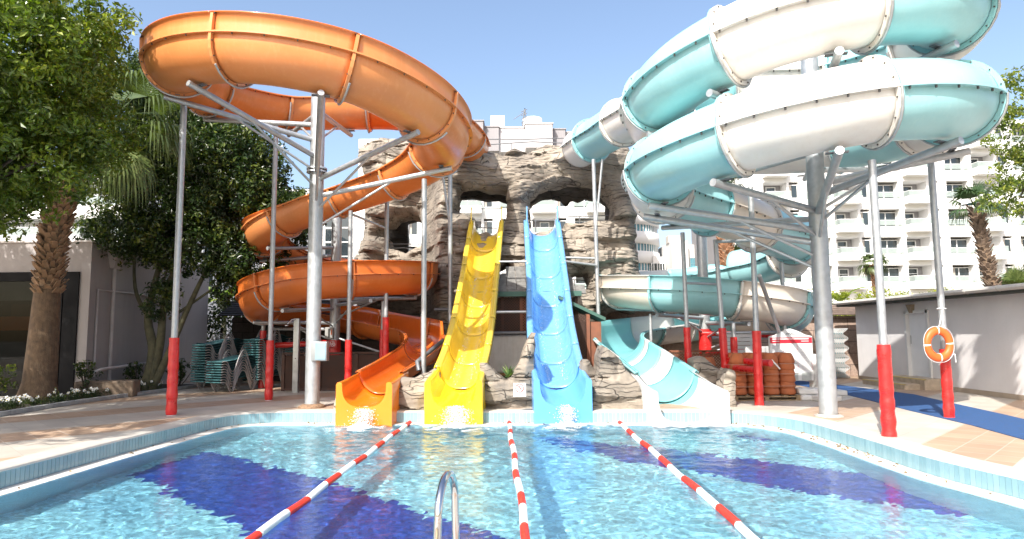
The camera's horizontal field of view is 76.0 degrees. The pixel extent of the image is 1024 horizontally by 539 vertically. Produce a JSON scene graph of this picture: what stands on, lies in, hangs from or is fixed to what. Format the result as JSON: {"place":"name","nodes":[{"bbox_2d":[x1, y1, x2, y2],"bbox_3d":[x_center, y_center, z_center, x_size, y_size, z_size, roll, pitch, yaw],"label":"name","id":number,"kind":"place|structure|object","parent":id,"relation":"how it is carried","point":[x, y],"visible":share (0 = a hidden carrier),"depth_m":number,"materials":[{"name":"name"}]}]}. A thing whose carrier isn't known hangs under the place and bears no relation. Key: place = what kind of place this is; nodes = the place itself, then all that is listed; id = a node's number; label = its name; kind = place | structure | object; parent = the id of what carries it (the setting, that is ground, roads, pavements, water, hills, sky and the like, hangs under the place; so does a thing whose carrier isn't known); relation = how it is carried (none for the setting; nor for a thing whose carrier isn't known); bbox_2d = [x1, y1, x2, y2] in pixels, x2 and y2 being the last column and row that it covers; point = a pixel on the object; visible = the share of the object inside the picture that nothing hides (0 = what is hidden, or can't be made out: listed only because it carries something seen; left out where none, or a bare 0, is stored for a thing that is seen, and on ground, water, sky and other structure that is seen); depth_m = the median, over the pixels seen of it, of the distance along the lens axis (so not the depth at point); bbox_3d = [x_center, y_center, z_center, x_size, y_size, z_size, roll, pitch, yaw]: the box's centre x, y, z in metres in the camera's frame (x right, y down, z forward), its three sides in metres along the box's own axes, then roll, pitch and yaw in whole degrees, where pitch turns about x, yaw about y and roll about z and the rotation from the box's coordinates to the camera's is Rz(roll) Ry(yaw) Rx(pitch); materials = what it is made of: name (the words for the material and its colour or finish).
{"place":"outdoors","nodes":[
{"label":"outdoors","id":0,"kind":"place"},
{"bbox_2d":[0,384,192,410],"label":"soil","id":1,"kind":"structure","parent":0,"point":[164,386],"depth_m":17.41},
{"bbox_2d":[0,364,17,392],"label":"shrub","id":2,"kind":"object","parent":1,"relation":"on","point":[4,387],"visible":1,"depth_m":16.29,"materials":[{"name":"green plant"}]},
{"bbox_2d":[0,380,164,410],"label":"ground cover","id":3,"kind":"object","parent":1,"relation":"on","point":[9,405],"visible":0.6,"depth_m":16.09,"materials":[{"name":"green plant"}]},
{"bbox_2d":[73,360,103,395],"bbox_3d":[-11.694,3.003,18.035,0.715,1.067,0.810,1,-6,-14],"label":"shrub","id":4,"kind":"object","parent":1,"relation":"on","point":[80,371],"visible":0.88,"depth_m":17.92,"materials":[{"name":"green plant"}]},
{"bbox_2d":[16,58,198,400],"bbox_3d":[-10.846,-1.088,17.741,4.318,9.164,3.901,-1,-6,0],"label":"palm tree","id":5,"kind":"object","parent":1,"relation":"on","point":[41,359],"visible":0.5,"depth_m":17.14,"materials":[{"name":"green plant"}]},
{"bbox_2d":[74,379,140,396],"bbox_3d":[-11.321,3.340,18.371,1.500,0.460,0.600,1,-6,-12],"label":"stone basin","id":6,"kind":"object","parent":1,"relation":"on","point":[131,387],"visible":0.61,"depth_m":18.16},
{"bbox_2d":[122,361,143,379],"bbox_3d":[-11.598,3.263,20.038,0.624,0.942,0.624,2,-6,-21],"label":"shrub","id":7,"kind":"object","parent":1,"relation":"on","point":[132,369],"visible":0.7,"depth_m":20.05,"materials":[{"name":"green plant"}]},
{"bbox_2d":[165,358,194,385],"bbox_3d":[-10.558,3.299,20.735,0.928,0.994,0.642,-1,-6,0],"label":"shrub","id":8,"kind":"object","parent":1,"relation":"on","point":[182,367],"visible":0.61,"depth_m":20.74,"materials":[{"name":"green plant"}]},
{"bbox_2d":[0,234,208,396],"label":"restaurant building","id":9,"kind":"structure","parent":0,"point":[101,321],"depth_m":19.07,"materials":[{"name":"paint"}]},
{"bbox_2d":[0,281,33,396],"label":"glass door","id":10,"kind":"structure","parent":9,"relation":"in","point":[16,297],"depth_m":18.90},
{"bbox_2d":[0,424,1023,538],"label":"pool water","id":11,"kind":"structure","parent":0,"point":[609,481],"depth_m":8.01,"materials":[{"name":"liquid"}]},
{"bbox_2d":[245,421,411,538],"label":"lane rope","id":12,"kind":"object","parent":11,"relation":"on","point":[268,526],"visible":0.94,"depth_m":7.88,"materials":[{"name":"plastic"}]},
{"bbox_2d":[310,406,406,431],"bbox_3d":[-3.018,3.071,13.444,2.397,0.437,1.411,-1,-6,0],"label":"splash foam","id":13,"kind":"object","parent":11,"relation":"on","point":[359,425],"visible":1,"depth_m":13.59,"materials":[{"name":"white"}]},
{"bbox_2d":[406,405,500,431],"bbox_3d":[-1.168,3.075,13.613,2.067,0.449,1.890,-3,-6,22],"label":"splash foam","id":14,"kind":"object","parent":11,"relation":"on","point":[457,424],"visible":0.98,"depth_m":13.63,"materials":[{"name":"white"}]},
{"bbox_2d":[507,421,529,538],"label":"lane rope","id":15,"kind":"object","parent":11,"relation":"on","point":[524,524],"visible":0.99,"depth_m":7.82,"materials":[{"name":"plastic"}]},
{"bbox_2d":[531,404,603,430],"bbox_3d":[1.100,3.038,13.471,1.814,0.445,1.329,-1,-6,0],"label":"splash foam","id":16,"kind":"object","parent":11,"relation":"on","point":[568,423],"visible":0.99,"depth_m":13.60,"materials":[{"name":"white"}]},
{"bbox_2d":[618,421,758,538],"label":"lane rope","id":17,"kind":"object","parent":11,"relation":"on","point":[735,522],"visible":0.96,"depth_m":7.78,"materials":[{"name":"plastic"}]},
{"bbox_2d":[0,376,1023,468],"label":"pool deck","id":18,"kind":"structure","parent":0,"point":[27,433],"depth_m":13.46,"materials":[{"name":"stone"}]},
{"bbox_2d":[0,0,146,241],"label":"broadleaf tree","id":19,"kind":"object","parent":18,"relation":"on","point":[38,125],"visible":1,"depth_m":11.94,"materials":[{"name":"green plant"}]},
{"bbox_2d":[0,383,210,416],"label":"kerb","id":20,"kind":"structure","parent":18,"relation":"on","point":[42,407],"depth_m":16.52,"materials":[{"name":"concrete"}]},
{"bbox_2d":[72,48,326,390],"bbox_3d":[-9.996,-1.809,21.099,8.268,11.289,4.642,-1,-6,0],"label":"broadleaf tree","id":21,"kind":"object","parent":18,"relation":"on","point":[227,183],"visible":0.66,"depth_m":19.96,"materials":[{"name":"green plant"}]},
{"bbox_2d":[190,378,238,390],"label":"sun lounger","id":22,"kind":"object","parent":18,"relation":"on","point":[199,380],"visible":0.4,"depth_m":20.04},
{"bbox_2d":[191,376,238,387],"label":"sun lounger","id":23,"kind":"object","parent":22,"relation":"on","point":[202,378],"visible":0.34,"depth_m":20.13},
{"bbox_2d":[191,373,240,385],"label":"sun lounger","id":24,"kind":"object","parent":23,"relation":"on","point":[201,375],"visible":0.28,"depth_m":19.96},
{"bbox_2d":[190,371,238,382],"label":"sun lounger","id":25,"kind":"object","parent":24,"relation":"on","point":[196,373],"visible":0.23,"depth_m":19.98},
{"bbox_2d":[191,369,211,374],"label":"sun lounger","id":26,"kind":"object","parent":25,"relation":"on","point":[202,370],"visible":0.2,"depth_m":19.90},
{"bbox_2d":[191,356,227,369],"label":"sun lounger","id":27,"kind":"object","parent":26,"relation":"on","point":[196,368],"visible":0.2,"depth_m":19.99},
{"bbox_2d":[191,354,228,369],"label":"sun lounger","id":28,"kind":"object","parent":27,"relation":"on","point":[201,365],"visible":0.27,"depth_m":19.93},
{"bbox_2d":[191,351,228,370],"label":"sun lounger","id":29,"kind":"object","parent":28,"relation":"on","point":[202,362],"visible":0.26,"depth_m":19.98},
{"bbox_2d":[191,349,230,361],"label":"sun lounger","id":30,"kind":"object","parent":29,"relation":"on","point":[207,359],"visible":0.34,"depth_m":20.21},
{"bbox_2d":[191,346,242,361],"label":"sun lounger","id":31,"kind":"object","parent":30,"relation":"on","point":[202,357],"visible":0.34,"depth_m":20.27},
{"bbox_2d":[191,344,244,361],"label":"sun lounger","id":32,"kind":"object","parent":31,"relation":"on","point":[217,352],"visible":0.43,"depth_m":20.34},
{"bbox_2d":[192,341,246,361],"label":"sun lounger","id":33,"kind":"object","parent":32,"relation":"on","point":[209,351],"visible":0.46,"depth_m":20.35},
{"bbox_2d":[192,339,245,359],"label":"sun lounger","id":34,"kind":"object","parent":33,"relation":"on","point":[217,347],"visible":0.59,"depth_m":20.42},
{"bbox_2d":[192,336,244,356],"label":"sun lounger","id":35,"kind":"object","parent":34,"relation":"on","point":[220,344],"visible":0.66,"depth_m":20.51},
{"bbox_2d":[192,334,245,354],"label":"sun lounger","id":36,"kind":"object","parent":35,"relation":"on","point":[218,341],"visible":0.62,"depth_m":20.61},
{"bbox_2d":[207,287,244,341],"bbox_3d":[-12.109,2.555,26.865,4.695,3.678,1.734,-1,-6,0],"label":"shrub","id":37,"kind":"object","parent":18,"relation":"on","point":[217,326],"visible":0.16,"depth_m":26.84,"materials":[{"name":"green plant"}]},
{"bbox_2d":[205,370,260,391],"bbox_3d":[-8.470,3.381,20.017,0.628,0.652,1.655,-3,-6,22],"label":"sun lounger","id":38,"kind":"object","parent":18,"relation":"on","point":[224,381],"visible":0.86,"depth_m":19.74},
{"bbox_2d":[206,367,261,389],"bbox_3d":[-8.472,3.306,20.023,0.628,0.652,1.655,-3,-6,22],"label":"sun lounger","id":39,"kind":"object","parent":38,"relation":"on","point":[219,379],"visible":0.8,"depth_m":19.68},
{"bbox_2d":[206,365,260,386],"bbox_3d":[-8.465,3.231,20.032,0.628,0.652,1.655,-3,-6,22],"label":"sun lounger","id":40,"kind":"object","parent":39,"relation":"on","point":[222,376],"visible":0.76,"depth_m":19.72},
{"bbox_2d":[206,362,261,384],"bbox_3d":[-8.471,3.156,20.031,0.628,0.652,1.655,-3,-6,22],"label":"sun lounger","id":41,"kind":"object","parent":40,"relation":"on","point":[218,374],"visible":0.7,"depth_m":19.59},
{"bbox_2d":[206,360,261,381],"bbox_3d":[-8.458,3.082,20.047,0.628,0.652,1.655,-3,-6,22],"label":"sun lounger","id":42,"kind":"object","parent":41,"relation":"on","point":[222,371],"visible":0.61,"depth_m":19.72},
{"bbox_2d":[206,357,261,378],"bbox_3d":[-8.479,3.008,20.056,0.628,0.652,1.655,-3,-6,21],"label":"sun lounger","id":43,"kind":"object","parent":42,"relation":"on","point":[221,369],"visible":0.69,"depth_m":19.67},
{"bbox_2d":[206,355,260,376],"bbox_3d":[-8.489,2.934,20.078,0.628,0.652,1.655,-3,-6,21],"label":"sun lounger","id":44,"kind":"object","parent":43,"relation":"on","point":[221,366],"visible":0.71,"depth_m":19.68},
{"bbox_2d":[207,352,261,373],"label":"sun lounger","id":45,"kind":"object","parent":44,"relation":"on","point":[229,362],"visible":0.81,"depth_m":19.85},
{"bbox_2d":[207,350,262,371],"bbox_3d":[-8.469,2.784,20.081,0.628,0.652,1.655,-3,-6,21],"label":"sun lounger","id":46,"kind":"object","parent":45,"relation":"on","point":[231,358],"visible":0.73,"depth_m":19.90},
{"bbox_2d":[285,318,300,392],"bbox_3d":[-6.410,2.504,19.089,0.460,2.160,0.196,3,-6,-29],"label":"pool shower","id":47,"kind":"object","parent":18,"relation":"on","point":[296,357],"visible":1,"depth_m":19.09,"materials":[{"name":"metal"}]},
{"bbox_2d":[138,10,490,426],"bbox_3d":[-4.675,-0.966,18.027,7.927,9.452,12.885,-1,-6,0],"label":"orange water slide","id":48,"kind":"object","parent":18,"relation":"on","point":[210,66],"visible":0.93,"depth_m":15.30,"materials":[{"name":"plastic"}]},
{"bbox_2d":[311,342,328,360],"bbox_3d":[-4.504,1.893,15.184,0.486,0.440,0.236,-1,-6,0],"label":"control box","id":49,"kind":"object","parent":48,"relation":"attached to","point":[319,351],"visible":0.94,"depth_m":15.07,"materials":[{"name":"metal"}]},
{"bbox_2d":[315,343,325,359],"bbox_3d":[-4.401,1.881,15.072,0.240,0.380,0.012,-1,-6,0],"label":"front window","id":50,"kind":"structure","parent":49,"relation":"in","point":[320,348],"depth_m":15.06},
{"bbox_2d":[218,300,416,380],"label":"boundary wall","id":51,"kind":"structure","parent":18,"relation":"on","point":[243,328],"depth_m":24.27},
{"bbox_2d":[281,352,378,390],"bbox_3d":[-5.223,3.063,19.720,3.390,1.150,0.100,-1,-6,0],"label":"lattice fence","id":52,"kind":"object","parent":18,"relation":"on","point":[332,371],"visible":0.42,"depth_m":19.72,"materials":[{"name":"brown wood"}]},
{"bbox_2d":[399,368,440,409],"bbox_3d":[-2.112,2.896,14.788,1.020,1.359,0.827,-1,-6,0],"label":"boulder","id":53,"kind":"object","parent":18,"relation":"on","point":[411,393],"visible":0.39,"depth_m":14.47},
{"bbox_2d":[415,308,452,370],"bbox_3d":[-1.434,1.863,18.331,2.100,3.200,5.252,-1,-6,0],"label":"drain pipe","id":54,"kind":"object","parent":18,"relation":"on","point":[429,351],"visible":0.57,"depth_m":16.54,"materials":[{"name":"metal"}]},
{"bbox_2d":[424,207,504,424],"bbox_3d":[-1.023,0.636,18.446,1.287,6.282,8.681,-1,-6,3],"label":"yellow water slide","id":55,"kind":"object","parent":18,"relation":"on","point":[482,265],"visible":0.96,"depth_m":17.01,"materials":[{"name":"plastic"}]},
{"bbox_2d":[354,138,639,375],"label":"rock wall","id":56,"kind":"structure","parent":18,"relation":"on","point":[516,181],"depth_m":22.98,"materials":[{"name":"stone"}]},
{"bbox_2d":[479,332,535,408],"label":"rock wall","id":57,"kind":"structure","parent":18,"relation":"on","point":[498,390],"depth_m":14.52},
{"bbox_2d":[513,383,525,396],"bbox_3d":[0.162,2.568,13.980,0.270,0.290,0.023,-1,-6,0],"label":"no diving sign","id":58,"kind":"object","parent":57,"relation":"attached to","point":[519,389],"visible":1,"depth_m":13.98,"materials":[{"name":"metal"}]},
{"bbox_2d":[0,409,1023,480],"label":"pool coping","id":59,"kind":"object","parent":18,"relation":"on","point":[947,457],"visible":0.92,"depth_m":10.56,"materials":[{"name":"stone"}]},
{"bbox_2d":[433,470,459,538],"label":"pool ladder","id":60,"kind":"object","parent":59,"relation":"attached to","point":[447,475],"visible":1,"depth_m":3.53,"materials":[{"name":"metal"}]},
{"bbox_2d":[495,266,585,378],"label":"pump shed","id":61,"kind":"structure","parent":18,"relation":"on","point":[510,321],"depth_m":20.02,"materials":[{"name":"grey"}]},
{"bbox_2d":[489,331,526,375],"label":"wall","id":62,"kind":"structure","parent":61,"relation":"attached to","point":[507,347],"depth_m":19.30,"materials":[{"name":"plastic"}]},
{"bbox_2d":[497,206,596,423],"bbox_3d":[1.090,0.616,18.431,3.170,6.282,8.703,-1,-6,0],"label":"blue water slide","id":63,"kind":"object","parent":18,"relation":"on","point":[545,266],"visible":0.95,"depth_m":17.31,"materials":[{"name":"plastic"}]},
{"bbox_2d":[558,295,605,366],"bbox_3d":[2.034,2.187,19.628,1.330,2.750,1.700,-1,-6,0],"label":"timber hut","id":64,"kind":"object","parent":18,"relation":"on","point":[587,331],"visible":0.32,"depth_m":18.91,"materials":[{"name":"brown wood"}]},
{"bbox_2d":[579,359,594,383],"bbox_3d":[1.800,2.773,14.829,0.736,1.487,0.770,-1,-6,0],"label":"boulder","id":65,"kind":"object","parent":18,"relation":"on","point":[585,365],"visible":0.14,"depth_m":14.56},
{"bbox_2d":[592,345,642,408],"bbox_3d":[2.300,2.612,14.712,1.299,1.828,1.427,-1,-6,0],"label":"boulder","id":66,"kind":"object","parent":18,"relation":"on","point":[615,384],"visible":0.61,"depth_m":14.28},
{"bbox_2d":[668,350,720,368],"bbox_3d":[6.126,2.923,19.206,3.090,1.130,0.070,-1,-6,0],"label":"lattice fence","id":67,"kind":"object","parent":18,"relation":"on","point":[703,354],"visible":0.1,"depth_m":19.23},
{"bbox_2d":[687,356,718,384],"bbox_3d":[4.628,2.795,15.764,0.725,1.429,0.887,-1,-6,0],"label":"boulder","id":68,"kind":"object","parent":18,"relation":"on","point":[705,368],"visible":0.28,"depth_m":15.50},
{"bbox_2d":[716,367,735,406],"bbox_3d":[4.835,2.818,14.899,0.394,1.160,0.826,-1,-6,0],"label":"boulder","id":69,"kind":"object","parent":18,"relation":"on","point":[726,378],"visible":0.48,"depth_m":14.69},
{"bbox_2d":[715,177,744,265],"bbox_3d":[10.999,-0.310,34.277,3.398,10.458,3.232,-1,-6,0],"label":"palm tree","id":70,"kind":"object","parent":18,"relation":"on","point":[725,249],"visible":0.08,"depth_m":33.95,"materials":[{"name":"brown plant"}]},
{"bbox_2d":[604,305,858,375],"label":"stone wall","id":71,"kind":"structure","parent":18,"relation":"on","point":[850,333],"depth_m":24.05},
{"bbox_2d":[727,334,751,352],"bbox_3d":[6.473,2.631,18.838,0.900,1.535,0.050,-1,-6,0],"label":"white slatted panel","id":72,"kind":"object","parent":18,"relation":"on","point":[743,339],"visible":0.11,"depth_m":18.87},
{"bbox_2d":[735,394,800,400],"bbox_3d":[6.128,3.134,16.216,1.620,0.126,0.950,-1,-6,0],"label":"pallet","id":73,"kind":"object","parent":18,"relation":"on","point":[767,398],"visible":0.37,"depth_m":15.75,"materials":[{"name":"brown wood"}]},
{"bbox_2d":[779,388,795,394],"bbox_3d":[6.719,2.908,16.007,0.392,0.268,0.392,0,-6,-7],"label":"terracotta pot","id":74,"kind":"object","parent":73,"relation":"on","point":[787,391],"visible":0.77,"depth_m":15.85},
{"bbox_2d":[779,381,795,387],"bbox_3d":[6.715,2.761,16.021,0.392,0.268,0.392,0,-6,-7],"label":"terracotta pot","id":75,"kind":"object","parent":74,"relation":"on","point":[787,385],"visible":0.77,"depth_m":15.86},
{"bbox_2d":[779,376,795,381],"bbox_3d":[6.722,2.614,16.036,0.392,0.268,0.392,4,-7,-36],"label":"terracotta pot","id":76,"kind":"object","parent":75,"relation":"on","point":[787,378],"visible":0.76,"depth_m":15.87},
{"bbox_2d":[778,369,794,375],"bbox_3d":[6.713,2.467,16.050,0.392,0.268,0.392,-4,-6,28],"label":"terracotta pot","id":77,"kind":"object","parent":76,"relation":"on","point":[786,372],"visible":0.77,"depth_m":15.89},
{"bbox_2d":[778,363,794,369],"bbox_3d":[6.716,2.319,16.064,0.392,0.268,0.392,2,-6,-23],"label":"terracotta pot","id":78,"kind":"object","parent":77,"relation":"on","point":[787,366],"visible":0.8,"depth_m":15.90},
{"bbox_2d":[778,353,794,363],"bbox_3d":[6.717,2.172,16.079,0.392,0.268,0.392,1,-6,-11],"label":"terracotta pot","id":79,"kind":"object","parent":78,"relation":"on","point":[785,358],"visible":0.96,"depth_m":15.94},
{"bbox_2d":[559,0,1008,436],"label":"turquoise white water slide","id":80,"kind":"object","parent":18,"relation":"on","point":[699,114],"visible":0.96,"depth_m":11.93,"materials":[{"name":"plastic"}]},
{"bbox_2d":[923,308,956,364],"bbox_3d":[8.077,1.263,12.354,0.784,1.077,0.356,4,-7,-36],"label":"lifebuoy","id":81,"kind":"object","parent":80,"relation":"attached to","point":[929,335],"visible":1,"depth_m":12.23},
{"bbox_2d":[768,329,817,387],"bbox_3d":[7.568,2.470,17.787,1.470,1.730,0.500,0,-6,-4],"label":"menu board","id":82,"kind":"object","parent":18,"relation":"on","point":[797,345],"visible":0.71,"depth_m":17.77,"materials":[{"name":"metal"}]},
{"bbox_2d":[811,285,959,315],"bbox_3d":[18.923,2.546,29.867,10.336,3.743,1.129,-1,-6,0],"label":"hedge","id":83,"kind":"object","parent":18,"relation":"on","point":[842,295],"visible":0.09,"depth_m":29.89,"materials":[{"name":"green plant"}]},
{"bbox_2d":[795,381,1023,439],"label":"carpet","id":84,"kind":"object","parent":18,"relation":"on","point":[1008,425],"visible":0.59,"depth_m":13.28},
{"bbox_2d":[833,283,1023,399],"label":"service building","id":85,"kind":"structure","parent":18,"relation":"on","point":[985,326],"depth_m":17.53,"materials":[{"name":"paint"}]},
{"bbox_2d":[909,313,928,376],"bbox_3d":[12.025,2.215,19.316,0.090,1.840,0.960,-1,-6,0],"label":"door","id":86,"kind":"structure","parent":85,"relation":"in","point":[917,325],"depth_m":19.40,"materials":[{"name":"metal"}]},
{"bbox_2d":[945,180,1011,286],"bbox_3d":[18.725,0.178,26.084,2.408,7.790,2.344,5,-8,-43],"label":"palm tree","id":87,"kind":"object","parent":18,"relation":"on","point":[987,263],"visible":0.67,"depth_m":26.07,"materials":[{"name":"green plant"}]},
{"bbox_2d":[973,65,1023,222],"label":"broadleaf tree","id":88,"kind":"object","parent":18,"relation":"on","point":[1005,185],"visible":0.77,"depth_m":18.70,"materials":[{"name":"green plant"}]},
{"bbox_2d":[998,264,1023,284],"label":"bush","id":89,"kind":"object","parent":18,"relation":"on","point":[1014,275],"visible":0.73,"depth_m":29.89,"materials":[{"name":"green plant"}]},
{"bbox_2d":[0,413,1023,498],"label":"pool rim tiles","id":90,"kind":"object","parent":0,"point":[971,477],"visible":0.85,"depth_m":10.84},
{"bbox_2d":[3,0,1023,248],"label":"sky","id":91,"kind":"structure","parent":0,"point":[559,61],"materials":[{"name":"blue"}]},
{"bbox_2d":[795,387,817,393],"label":"base block","id":92,"kind":"structure","parent":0,"point":[806,390],"depth_m":15.81,"materials":[{"name":"white concrete"}]},
{"label":"ground","id":93,"kind":"structure","parent":0,"visible":0},
{"bbox_2d":[0,171,193,257],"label":"apartment building","id":94,"kind":"structure","parent":93,"relation":"on","point":[81,210],"depth_m":35.48,"materials":[{"name":"paint"}]},
{"bbox_2d":[198,217,307,340],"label":"apartment building","id":95,"kind":"structure","parent":93,"relation":"on","point":[210,279],"depth_m":44.08,"materials":[{"name":"white concrete"}]},
{"bbox_2d":[284,189,364,305],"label":"hotel building","id":96,"kind":"structure","parent":93,"relation":"on","point":[358,231],"depth_m":59.14,"materials":[{"name":"white concrete"}]},
{"bbox_2d":[358,108,604,288],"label":"hotel building","id":97,"kind":"structure","parent":93,"relation":"on","point":[532,127],"depth_m":68.28,"materials":[{"name":"paint"}]},
{"bbox_2d":[635,215,659,271],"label":"curved building","id":98,"kind":"structure","parent":93,"relation":"on","point":[647,242],"depth_m":80.46,"materials":[{"name":"white concrete"}]},
{"bbox_2d":[651,256,664,270],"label":"office building","id":99,"kind":"structure","parent":93,"relation":"on","point":[658,263],"depth_m":80.49,"materials":[{"name":"white concrete"}]},
{"bbox_2d":[658,235,694,269],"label":"office building","id":100,"kind":"structure","parent":93,"relation":"on","point":[670,251],"depth_m":79.38,"materials":[{"name":"white concrete"}]},
{"bbox_2d":[691,119,1023,315],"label":"hotel building","id":101,"kind":"structure","parent":93,"relation":"on","point":[905,224],"depth_m":66.69,"materials":[{"name":"paint"}]},
{"bbox_2d":[879,212,896,225],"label":"window","id":102,"kind":"structure","parent":101,"relation":"in","point":[883,215],"depth_m":67.57,"materials":[{"name":"white glass"}]},
{"bbox_2d":[881,240,897,253],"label":"window","id":103,"kind":"structure","parent":101,"relation":"in","point":[885,243],"depth_m":67.29,"materials":[{"name":"white glass"}]},
{"bbox_2d":[952,267,969,281],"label":"window","id":104,"kind":"structure","parent":101,"relation":"in","point":[957,271],"depth_m":67.01,"materials":[{"name":"white glass"}]},
{"bbox_2d":[856,253,890,295],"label":"palm tree","id":105,"kind":"object","parent":93,"relation":"on","point":[868,271],"visible":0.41,"depth_m":44.10,"materials":[{"name":"green plant"}]},
{"label":"pool floor","id":106,"kind":"structure","parent":0,"visible":0},
{"bbox_2d":[0,425,1023,508],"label":"pool wall","id":107,"kind":"structure","parent":106,"relation":"on","point":[519,425],"depth_m":10.63,"materials":[{"name":"tile"}]},
{"bbox_2d":[0,422,1023,507],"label":"pool ledge","id":108,"kind":"object","parent":107,"relation":"on","point":[999,497],"visible":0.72,"depth_m":9.82,"materials":[{"name":"tile"}]},
{"bbox_2d":[18,422,990,493],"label":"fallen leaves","id":109,"kind":"object","parent":108,"relation":"on","point":[839,445],"visible":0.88,"depth_m":10.89,"materials":[{"name":"brown plant"}]},
{"bbox_2d":[0,412,1023,499],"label":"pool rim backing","id":110,"kind":"object","parent":108,"relation":"on","point":[530,422],"visible":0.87,"depth_m":13.82,"materials":[{"name":"tile"}]},
{"bbox_3d":[5.521,2.330,16.064,0.392,0.268,0.392,-1,-6,0],"label":"terracotta pot","id":111,"kind":"object","parent":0,"visible":0},
{"bbox_2d":[729,353,744,363],"bbox_3d":[5.524,2.182,16.079,0.392,0.268,0.392,-2,-6,14],"label":"terracotta pot","id":112,"kind":"object","parent":111,"relation":"on","point":[736,358],"visible":0.9,"depth_m":15.95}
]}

